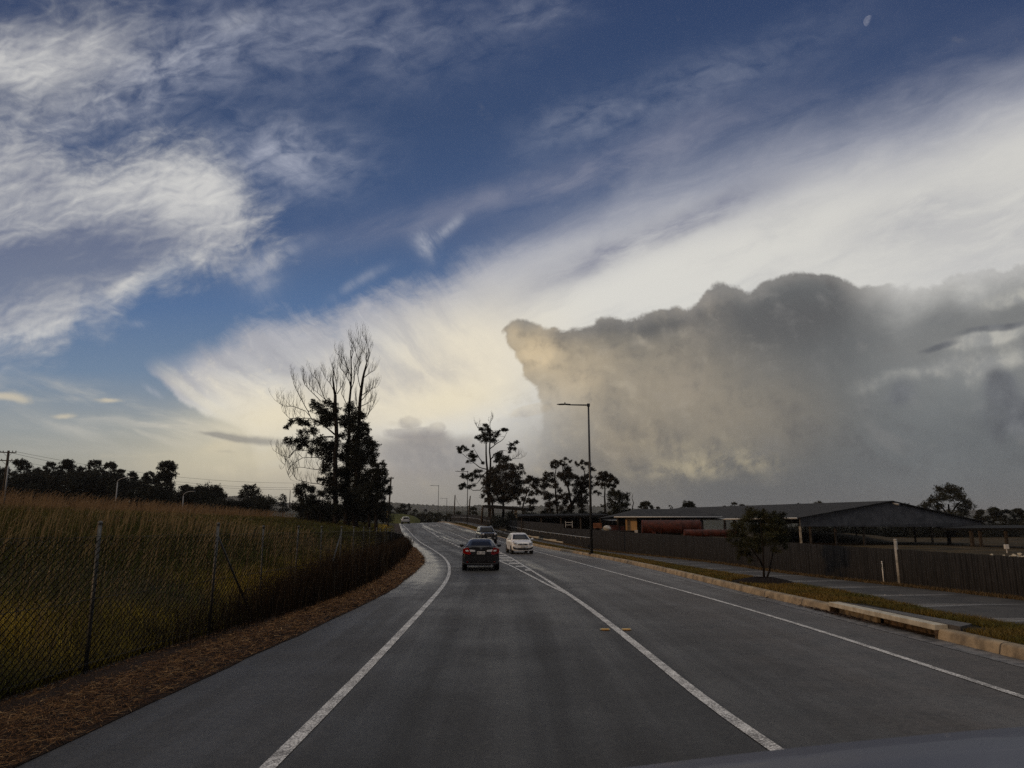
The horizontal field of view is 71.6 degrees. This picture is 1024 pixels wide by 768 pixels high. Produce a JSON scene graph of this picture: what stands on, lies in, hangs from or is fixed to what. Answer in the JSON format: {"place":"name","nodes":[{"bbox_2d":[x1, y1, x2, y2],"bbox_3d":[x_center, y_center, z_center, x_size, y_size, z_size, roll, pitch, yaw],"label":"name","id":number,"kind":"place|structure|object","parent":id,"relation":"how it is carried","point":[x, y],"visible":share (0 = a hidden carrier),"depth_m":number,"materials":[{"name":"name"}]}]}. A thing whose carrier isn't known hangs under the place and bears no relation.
{"place":"outdoors","nodes":[
{"label":"outdoors","id":0,"kind":"place"},
{"bbox_2d":[0,509,394,690],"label":"meadow ground","id":1,"kind":"structure","parent":0,"point":[83,652],"depth_m":13.65,"materials":[{"name":"plant"}]},
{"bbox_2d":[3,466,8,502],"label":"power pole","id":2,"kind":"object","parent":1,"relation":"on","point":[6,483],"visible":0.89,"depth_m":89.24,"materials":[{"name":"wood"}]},
{"bbox_2d":[0,451,16,496],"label":"power pole","id":3,"kind":"object","parent":1,"relation":"on","point":[7,460],"visible":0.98,"depth_m":91.69,"materials":[{"name":"wood"}]},
{"bbox_2d":[13,453,270,487],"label":"overhead wire","id":4,"kind":"object","parent":3,"relation":"attached to","point":[150,478],"visible":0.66,"depth_m":101.49,"materials":[{"name":"black metal"}]},
{"bbox_2d":[10,458,33,477],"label":"evergreen tree","id":5,"kind":"object","parent":1,"relation":"on","point":[24,466],"visible":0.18,"depth_m":147.52,"materials":[{"name":"green plant"}]},
{"bbox_2d":[43,461,59,472],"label":"evergreen tree","id":6,"kind":"object","parent":1,"relation":"on","point":[52,464],"visible":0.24,"depth_m":142.84,"materials":[{"name":"green plant"}]},
{"bbox_2d":[56,458,78,487],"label":"evergreen tree","id":7,"kind":"object","parent":1,"relation":"on","point":[62,466],"visible":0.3,"depth_m":144.23,"materials":[{"name":"green plant"}]},
{"bbox_2d":[75,465,85,471],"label":"evergreen tree","id":8,"kind":"object","parent":1,"relation":"on","point":[79,469],"visible":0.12,"depth_m":155.59,"materials":[{"name":"green plant"}]},
{"bbox_2d":[82,459,104,476],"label":"evergreen tree","id":9,"kind":"object","parent":1,"relation":"on","point":[96,463],"visible":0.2,"depth_m":142.26,"materials":[{"name":"green plant"}]},
{"bbox_2d":[101,461,118,473],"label":"evergreen tree","id":10,"kind":"object","parent":1,"relation":"on","point":[112,465],"visible":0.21,"depth_m":141.62,"materials":[{"name":"green plant"}]},
{"bbox_2d":[115,477,133,504],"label":"street lamp","id":11,"kind":"object","parent":1,"relation":"on","point":[117,486],"visible":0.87,"depth_m":116.95,"materials":[{"name":"grey metal"}]},
{"bbox_2d":[125,471,138,484],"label":"evergreen tree","id":12,"kind":"object","parent":1,"relation":"on","point":[132,474],"visible":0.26,"depth_m":143.74,"materials":[{"name":"green plant"}]},
{"bbox_2d":[0,466,280,515],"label":"distant trees","id":13,"kind":"object","parent":1,"relation":"on","point":[94,484],"visible":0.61,"depth_m":129.74,"materials":[{"name":"green plant"}]},
{"bbox_2d":[0,486,294,517],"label":"ridge stalks","id":14,"kind":"object","parent":1,"relation":"on","point":[170,508],"visible":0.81,"depth_m":51.23,"materials":[{"name":"brown plant"}]},
{"bbox_2d":[140,471,155,487],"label":"evergreen tree","id":15,"kind":"object","parent":1,"relation":"on","point":[146,476],"visible":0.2,"depth_m":154.41,"materials":[{"name":"green plant"}]},
{"bbox_2d":[154,473,164,484],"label":"evergreen tree","id":16,"kind":"object","parent":1,"relation":"on","point":[157,481],"visible":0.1,"depth_m":142.99,"materials":[{"name":"green plant"}]},
{"bbox_2d":[155,460,179,491],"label":"gum tree","id":17,"kind":"object","parent":1,"relation":"on","point":[167,468],"visible":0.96,"depth_m":134.71,"materials":[{"name":"green plant"}]},
{"bbox_2d":[0,497,364,685],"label":"seed stalks","id":18,"kind":"object","parent":1,"relation":"on","point":[142,519],"visible":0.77,"depth_m":20.50,"materials":[{"name":"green plant"}]},
{"bbox_2d":[178,484,192,490],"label":"evergreen tree","id":19,"kind":"object","parent":1,"relation":"on","point":[184,486],"visible":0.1,"depth_m":144.31,"materials":[{"name":"green plant"}]},
{"bbox_2d":[182,497,197,507],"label":"shrub","id":20,"kind":"object","parent":1,"relation":"on","point":[188,501],"visible":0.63,"depth_m":129.64,"materials":[{"name":"green plant"}]},
{"bbox_2d":[0,502,394,579],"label":"meadow grass","id":21,"kind":"structure","parent":1,"relation":"on","point":[313,525],"depth_m":37.49,"materials":[{"name":"plant"}]},
{"bbox_2d":[234,500,246,512],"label":"shrub","id":22,"kind":"object","parent":1,"relation":"on","point":[241,503],"visible":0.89,"depth_m":129.75,"materials":[{"name":"green plant"}]},
{"bbox_2d":[237,484,264,501],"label":"evergreen tree","id":23,"kind":"object","parent":1,"relation":"on","point":[247,490],"visible":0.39,"depth_m":168.22,"materials":[{"name":"green plant"}]},
{"bbox_2d":[276,493,291,513],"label":"evergreen tree","id":24,"kind":"object","parent":1,"relation":"on","point":[283,500],"visible":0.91,"depth_m":172.37,"materials":[{"name":"green plant"}]},
{"bbox_2d":[269,357,350,523],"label":"gum tree","id":25,"kind":"object","parent":1,"relation":"on","point":[327,417],"visible":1,"depth_m":95.17,"materials":[{"name":"green plant"}]},
{"bbox_2d":[289,481,341,522],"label":"evergreen tree","id":26,"kind":"object","parent":1,"relation":"on","point":[308,500],"visible":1,"depth_m":90.24,"materials":[{"name":"green plant"}]},
{"bbox_2d":[295,498,394,525],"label":"undergrowth","id":27,"kind":"object","parent":1,"relation":"on","point":[382,517],"visible":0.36,"depth_m":97.41,"materials":[{"name":"green plant"}]},
{"bbox_2d":[334,326,362,524],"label":"gum tree","id":28,"kind":"object","parent":1,"relation":"on","point":[349,408],"visible":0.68,"depth_m":97.37,"materials":[{"name":"green plant"}]},
{"bbox_2d":[338,322,381,526],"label":"gum tree","id":29,"kind":"object","parent":1,"relation":"on","point":[364,453],"visible":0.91,"depth_m":95.31,"materials":[{"name":"green plant"}]},
{"bbox_2d":[352,460,393,530],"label":"evergreen tree","id":30,"kind":"object","parent":1,"relation":"on","point":[374,493],"visible":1,"depth_m":91.42,"materials":[{"name":"green plant"}]},
{"bbox_2d":[387,477,393,525],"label":"power pole","id":31,"kind":"object","parent":1,"relation":"on","point":[389,497],"visible":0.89,"depth_m":126.39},
{"bbox_2d":[20,452,264,482],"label":"overhead wire","id":32,"kind":"object","parent":31,"relation":"attached to","point":[147,473],"visible":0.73,"depth_m":101.24,"materials":[{"name":"black metal"}]},
{"bbox_2d":[20,461,391,489],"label":"overhead wire","id":33,"kind":"object","parent":31,"relation":"attached to","point":[180,484],"visible":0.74,"depth_m":105.23,"materials":[{"name":"black metal"}]},
{"bbox_2d":[0,523,426,767],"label":"roadside ground","id":34,"kind":"structure","parent":0,"point":[89,677],"depth_m":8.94,"materials":[{"name":"soil"}]},
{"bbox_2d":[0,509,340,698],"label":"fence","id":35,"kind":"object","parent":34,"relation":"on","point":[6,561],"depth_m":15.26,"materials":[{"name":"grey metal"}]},
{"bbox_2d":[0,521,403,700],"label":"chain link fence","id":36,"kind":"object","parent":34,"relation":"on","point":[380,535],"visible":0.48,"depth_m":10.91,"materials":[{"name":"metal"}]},
{"bbox_2d":[121,536,414,650],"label":"rank grass","id":37,"kind":"structure","parent":0,"point":[349,575],"depth_m":17.96,"materials":[{"name":"plant"}]},
{"bbox_2d":[389,514,419,523],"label":"field bank","id":38,"kind":"structure","parent":0,"point":[398,518],"depth_m":228.56,"materials":[{"name":"green plant"}]},
{"bbox_2d":[0,0,1023,510],"label":"sky","id":39,"kind":"structure","parent":0,"point":[773,250],"materials":[{"name":"blue"}]},
{"bbox_2d":[14,522,1023,767],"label":"road","id":40,"kind":"structure","parent":0,"point":[505,666],"depth_m":9.16,"materials":[{"name":"grey asphalt"}]},
{"bbox_2d":[259,525,450,767],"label":"edge line","id":41,"kind":"object","parent":40,"relation":"on","point":[281,753],"visible":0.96,"depth_m":8.53,"materials":[{"name":"paint"}]},
{"bbox_2d":[395,503,408,514],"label":"evergreen tree","id":42,"kind":"object","parent":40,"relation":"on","point":[403,507],"visible":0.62,"depth_m":290.80,"materials":[{"name":"green plant"}]},
{"bbox_2d":[401,517,409,523],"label":"car","id":43,"kind":"object","parent":40,"relation":"on","point":[405,519],"visible":1,"depth_m":163.93,"materials":[{"name":"silver metal"}]},
{"bbox_2d":[415,513,425,522],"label":"evergreen tree","id":44,"kind":"object","parent":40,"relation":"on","point":[421,515],"visible":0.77,"depth_m":287.44,"materials":[{"name":"green plant"}]},
{"bbox_2d":[425,516,433,522],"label":"evergreen tree","id":45,"kind":"object","parent":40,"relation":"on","point":[429,519],"visible":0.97,"depth_m":243.06,"materials":[{"name":"green plant"}]},
{"bbox_2d":[460,538,500,569],"bbox_3d":[-1.574,8.488,35.577,2.159,1.463,4.608,1,-11,-3],"label":"car","id":46,"kind":"object","parent":40,"relation":"on","point":[480,551],"visible":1,"depth_m":33.42,"materials":[{"name":"black paint"}]},
{"bbox_2d":[476,526,497,542],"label":"car","id":47,"kind":"object","parent":40,"relation":"on","point":[485,532],"visible":0.84,"depth_m":75.68,"materials":[{"name":"black paint"}]},
{"bbox_2d":[499,553,531,570],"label":"hatch markings","id":48,"kind":"object","parent":40,"relation":"on","point":[512,560],"visible":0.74,"depth_m":43.29,"materials":[{"name":"paint"}]},
{"bbox_2d":[506,533,533,553],"bbox_3d":[0.553,12.251,54.710,2.069,1.529,3.886,2,-11,-8],"label":"car","id":49,"kind":"object","parent":40,"relation":"on","point":[519,542],"visible":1,"depth_m":53.36,"materials":[{"name":"white paint"}]},
{"bbox_2d":[499,560,568,594],"bbox_3d":[0.029,9.267,35.959,0.307,0.033,29.815,1,-11,-7],"label":"line","id":50,"kind":"object","parent":40,"relation":"on","point":[536,578],"visible":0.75,"depth_m":27.86,"materials":[{"name":"paint"}]},
{"bbox_2d":[448,531,782,749],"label":"line","id":51,"kind":"object","parent":40,"relation":"on","point":[758,737],"visible":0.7,"depth_m":9.06,"materials":[{"name":"paint"}]},
{"bbox_2d":[445,522,829,610],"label":"kerb","id":52,"kind":"structure","parent":40,"relation":"on","point":[797,600],"depth_m":24.57,"materials":[{"name":"concrete"}]},
{"bbox_2d":[828,601,971,638],"bbox_3d":[8.081,4.932,14.842,0.980,0.322,4.475,0,-11,-2],"label":"storm drain","id":53,"kind":"object","parent":52,"relation":"in","point":[929,626],"visible":0.81,"depth_m":14.40,"materials":[{"name":"concrete"}]},
{"bbox_2d":[456,527,1023,697],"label":"edge line","id":54,"kind":"object","parent":40,"relation":"on","point":[957,675],"visible":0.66,"depth_m":12.00,"materials":[{"name":"paint"}]},
{"bbox_2d":[564,552,1023,667],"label":"gutter","id":55,"kind":"object","parent":40,"relation":"on","point":[985,654],"visible":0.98,"depth_m":14.55,"materials":[{"name":"grey concrete"}]},
{"bbox_2d":[799,604,919,632],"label":"leaf litter","id":56,"kind":"object","parent":55,"relation":"on","point":[835,613],"visible":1,"depth_m":16.31,"materials":[{"name":"brown plant"}]},
{"bbox_2d":[627,727,1023,767],"bbox_3d":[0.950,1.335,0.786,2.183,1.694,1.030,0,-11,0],"label":"camera car","id":57,"kind":"object","parent":40,"relation":"on","point":[997,748],"visible":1,"depth_m":1.18,"materials":[{"name":"grey metal"}]},
{"bbox_2d":[938,629,1023,659],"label":"kerb","id":58,"kind":"structure","parent":40,"relation":"on","point":[1002,647],"depth_m":11.80,"materials":[{"name":"concrete"}]},
{"bbox_2d":[179,510,1023,528],"bbox_3d":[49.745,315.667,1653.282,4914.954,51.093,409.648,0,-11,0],"label":"hills","id":59,"kind":"structure","parent":0,"point":[713,524],"depth_m":1609.40,"materials":[{"name":"green plant"}]},
{"bbox_2d":[225,496,1023,515],"bbox_3d":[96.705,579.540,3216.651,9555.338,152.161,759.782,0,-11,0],"label":"hills","id":60,"kind":"structure","parent":0,"point":[435,508],"depth_m":3196.02,"materials":[{"name":"plant"}]},
{"bbox_2d":[443,521,1023,644],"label":"verge ground","id":61,"kind":"structure","parent":0,"point":[507,535],"depth_m":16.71,"materials":[{"name":"green plant"}]},
{"bbox_2d":[557,402,593,553],"bbox_3d":[4.484,6.569,50.364,2.509,10.707,0.420,0,-11,0],"label":"street lamp","id":62,"kind":"object","parent":61,"relation":"on","point":[590,504],"visible":0.98,"depth_m":50.29,"materials":[{"name":"metal"}]},
{"bbox_2d":[735,576,793,584],"bbox_3d":[8.518,6.623,23.993,1.992,0.240,2.519,0,-11,0],"label":"mulch mound","id":63,"kind":"object","parent":61,"relation":"on","point":[762,579],"visible":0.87,"depth_m":23.47,"materials":[{"name":"brown soil"}]},
{"bbox_2d":[725,505,792,576],"bbox_3d":[8.468,5.428,24.200,2.485,2.704,1.764,0,-11,0],"label":"young tree","id":64,"kind":"object","parent":63,"relation":"on","point":[777,534],"visible":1,"depth_m":24.30,"materials":[{"name":"green plant"}]},
{"bbox_2d":[454,521,1023,623],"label":"footpath","id":65,"kind":"structure","parent":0,"point":[1007,609],"depth_m":19.89,"materials":[{"name":"concrete"}]},
{"bbox_2d":[432,517,441,522],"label":"evergreen tree","id":66,"kind":"object","parent":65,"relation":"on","point":[437,519],"visible":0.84,"depth_m":242.54,"materials":[{"name":"green plant"}]},
{"bbox_2d":[445,512,451,520],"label":"evergreen tree","id":67,"kind":"object","parent":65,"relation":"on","point":[449,515],"visible":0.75,"depth_m":244.54,"materials":[{"name":"green plant"}]},
{"bbox_2d":[456,471,467,523],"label":"street lamp","id":68,"kind":"object","parent":65,"relation":"on","point":[467,494],"visible":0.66,"depth_m":144.29,"materials":[{"name":"metal"}]},
{"bbox_2d":[476,523,1023,600],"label":"fence foot grass","id":69,"kind":"structure","parent":0,"point":[999,595],"depth_m":25.42,"materials":[{"name":"green plant"}]},
{"bbox_2d":[497,527,1023,596],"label":"yard ground","id":70,"kind":"structure","parent":0,"point":[993,545],"depth_m":80.10,"materials":[{"name":"brown soil"}]},
{"bbox_2d":[452,515,489,524],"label":"paling fence","id":71,"kind":"object","parent":70,"relation":"on","point":[463,518],"visible":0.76,"depth_m":147.69,"materials":[{"name":"brown wood"}]},
{"bbox_2d":[470,507,478,514],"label":"evergreen tree","id":72,"kind":"object","parent":70,"relation":"on","point":[472,509],"visible":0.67,"depth_m":196.56,"materials":[{"name":"green plant"}]},
{"bbox_2d":[456,411,526,520],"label":"gum tree","id":73,"kind":"object","parent":70,"relation":"on","point":[499,456],"visible":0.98,"depth_m":139.77,"materials":[{"name":"green plant"}]},
{"bbox_2d":[479,460,527,536],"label":"evergreen tree","id":74,"kind":"object","parent":70,"relation":"on","point":[501,482],"visible":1,"depth_m":130.15,"materials":[{"name":"green plant"}]},
{"bbox_2d":[483,505,532,523],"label":"open shelter","id":75,"kind":"object","parent":70,"relation":"on","point":[511,508],"visible":0.47,"depth_m":119.72,"materials":[{"name":"concrete"}]},
{"bbox_2d":[517,475,541,512],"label":"gum tree","id":76,"kind":"object","parent":70,"relation":"on","point":[528,480],"visible":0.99,"depth_m":122.30,"materials":[{"name":"green plant"}]},
{"bbox_2d":[505,530,562,542],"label":"plinth wall","id":77,"kind":"structure","parent":70,"relation":"on","point":[554,540],"depth_m":80.26,"materials":[{"name":"concrete"}]},
{"bbox_2d":[506,520,563,542],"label":"paling fence","id":78,"kind":"object","parent":70,"relation":"on","point":[552,528],"visible":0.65,"depth_m":81.88,"materials":[{"name":"brown wood"}]},
{"bbox_2d":[509,526,589,540],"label":"handrail","id":79,"kind":"object","parent":78,"relation":"attached to","point":[550,533],"visible":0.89,"depth_m":75.76,"materials":[{"name":"silver metal"}]},
{"bbox_2d":[487,508,618,529],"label":"undergrowth","id":80,"kind":"object","parent":70,"relation":"on","point":[496,522],"visible":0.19,"depth_m":107.24,"materials":[{"name":"green plant"}]},
{"bbox_2d":[518,513,608,532],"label":"shed","id":81,"kind":"structure","parent":70,"relation":"on","point":[581,521],"depth_m":101.90,"materials":[{"name":"grey metal"}]},
{"bbox_2d":[538,457,596,513],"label":"gum tree","id":82,"kind":"object","parent":70,"relation":"on","point":[580,500],"visible":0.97,"depth_m":116.27,"materials":[{"name":"green plant"}]},
{"bbox_2d":[593,523,601,529],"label":"crate","id":83,"kind":"object","parent":70,"relation":"on","point":[594,526],"visible":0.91,"depth_m":70.32,"materials":[{"name":"brown wood"}]},
{"bbox_2d":[593,470,618,513],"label":"gum tree","id":84,"kind":"object","parent":70,"relation":"on","point":[606,477],"visible":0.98,"depth_m":110.84,"materials":[{"name":"green plant"}]},
{"bbox_2d":[608,525,618,529],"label":"crate","id":85,"kind":"object","parent":70,"relation":"on","point":[615,528],"visible":0.57,"depth_m":68.25,"materials":[{"name":"red metal"}]},
{"bbox_2d":[599,490,630,526],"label":"evergreen tree","id":86,"kind":"object","parent":70,"relation":"on","point":[619,497],"visible":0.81,"depth_m":105.99,"materials":[{"name":"green plant"}]},
{"bbox_2d":[637,501,654,508],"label":"evergreen tree","id":87,"kind":"object","parent":70,"relation":"on","point":[644,504],"visible":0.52,"depth_m":163.45,"materials":[{"name":"green plant"}]},
{"bbox_2d":[601,509,722,535],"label":"shed","id":88,"kind":"structure","parent":70,"relation":"on","point":[630,520],"depth_m":81.82,"materials":[{"name":"grey metal"}]},
{"bbox_2d":[641,520,702,533],"bbox_3d":[13.627,13.073,60.340,5.093,3.005,1.166,-1,-11,6],"label":"rusty tank","id":89,"kind":"object","parent":70,"relation":"on","point":[664,526],"visible":0.84,"depth_m":60.12,"materials":[{"name":"red metal"}]},
{"bbox_2d":[680,500,695,507],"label":"evergreen tree","id":90,"kind":"object","parent":70,"relation":"on","point":[688,504],"visible":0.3,"depth_m":150.26,"materials":[{"name":"green plant"}]},
{"bbox_2d":[683,529,735,537],"bbox_3d":[14.222,11.407,50.541,3.849,2.082,0.524,-1,-11,6],"label":"rusty tank","id":91,"kind":"object","parent":70,"relation":"on","point":[707,532],"visible":0.63,"depth_m":50.55,"materials":[{"name":"red metal"}]},
{"bbox_2d":[768,511,791,534],"bbox_3d":[14.707,8.137,39.112,1.462,2.288,1.307,4,-12,-21],"label":"shrub","id":92,"kind":"object","parent":70,"relation":"on","point":[782,515],"visible":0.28,"depth_m":39.06,"materials":[{"name":"green plant"}]},
{"bbox_2d":[595,501,984,545],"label":"open shed","id":93,"kind":"structure","parent":70,"relation":"on","point":[871,514],"depth_m":79.14,"materials":[{"name":"metal"}]},
{"bbox_2d":[564,528,1023,597],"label":"paling fence","id":94,"kind":"object","parent":70,"relation":"on","point":[1000,574],"visible":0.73,"depth_m":25.21,"materials":[{"name":"brown wood"}]},
{"bbox_2d":[880,561,884,582],"bbox_3d":[12.293,6.286,23.468,0.099,0.840,0.134,4,-12,-21],"label":"tap standpipe","id":95,"kind":"object","parent":70,"relation":"on","point":[882,565],"visible":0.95,"depth_m":23.51,"materials":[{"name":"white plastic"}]},
{"bbox_2d":[893,539,899,582],"bbox_3d":[12.493,5.819,23.004,0.116,1.570,0.111,0,-11,0],"label":"post","id":96,"kind":"object","parent":70,"relation":"on","point":[896,556],"visible":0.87,"depth_m":23.00,"materials":[{"name":"white wood"}]},
{"bbox_2d":[904,482,977,532],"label":"evergreen tree","id":97,"kind":"object","parent":70,"relation":"on","point":[964,507],"visible":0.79,"depth_m":147.15,"materials":[{"name":"green plant"}]},
{"bbox_2d":[935,525,1023,546],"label":"lean to","id":98,"kind":"object","parent":70,"relation":"on","point":[979,528],"visible":0.86,"depth_m":75.22,"materials":[{"name":"grey metal"}]},
{"bbox_2d":[973,509,988,524],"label":"evergreen tree","id":99,"kind":"object","parent":70,"relation":"on","point":[977,515],"visible":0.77,"depth_m":161.79,"materials":[{"name":"green plant"}]},
{"bbox_2d":[985,506,1001,524],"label":"evergreen tree","id":100,"kind":"object","parent":70,"relation":"on","point":[993,511],"visible":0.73,"depth_m":162.64,"materials":[{"name":"green plant"}]},
{"bbox_2d":[998,509,1013,530],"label":"evergreen tree","id":101,"kind":"object","parent":70,"relation":"on","point":[1004,517],"visible":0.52,"depth_m":160.16,"materials":[{"name":"green plant"}]},
{"bbox_2d":[990,553,1023,556],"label":"rubble heap","id":102,"kind":"object","parent":70,"relation":"on","point":[1019,555],"visible":0.4,"depth_m":42.77,"materials":[{"name":"stone"}]},
{"bbox_2d":[1009,507,1023,524],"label":"evergreen tree","id":103,"kind":"object","parent":70,"relation":"on","point":[1018,512],"visible":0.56,"depth_m":154.52,"materials":[{"name":"green plant"}]},
{"bbox_2d":[786,532,974,542],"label":"field bank","id":104,"kind":"structure","parent":0,"point":[823,537],"depth_m":97.21,"materials":[{"name":"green plant"}]},
{"bbox_3d":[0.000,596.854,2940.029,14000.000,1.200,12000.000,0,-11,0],"label":"ground","id":105,"kind":"structure","parent":0,"visible":0},
{"bbox_2d":[766,520,1023,536],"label":"wood","id":106,"kind":"object","parent":105,"relation":"on","point":[900,531],"visible":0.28,"depth_m":145.88,"materials":[{"name":"green plant"}]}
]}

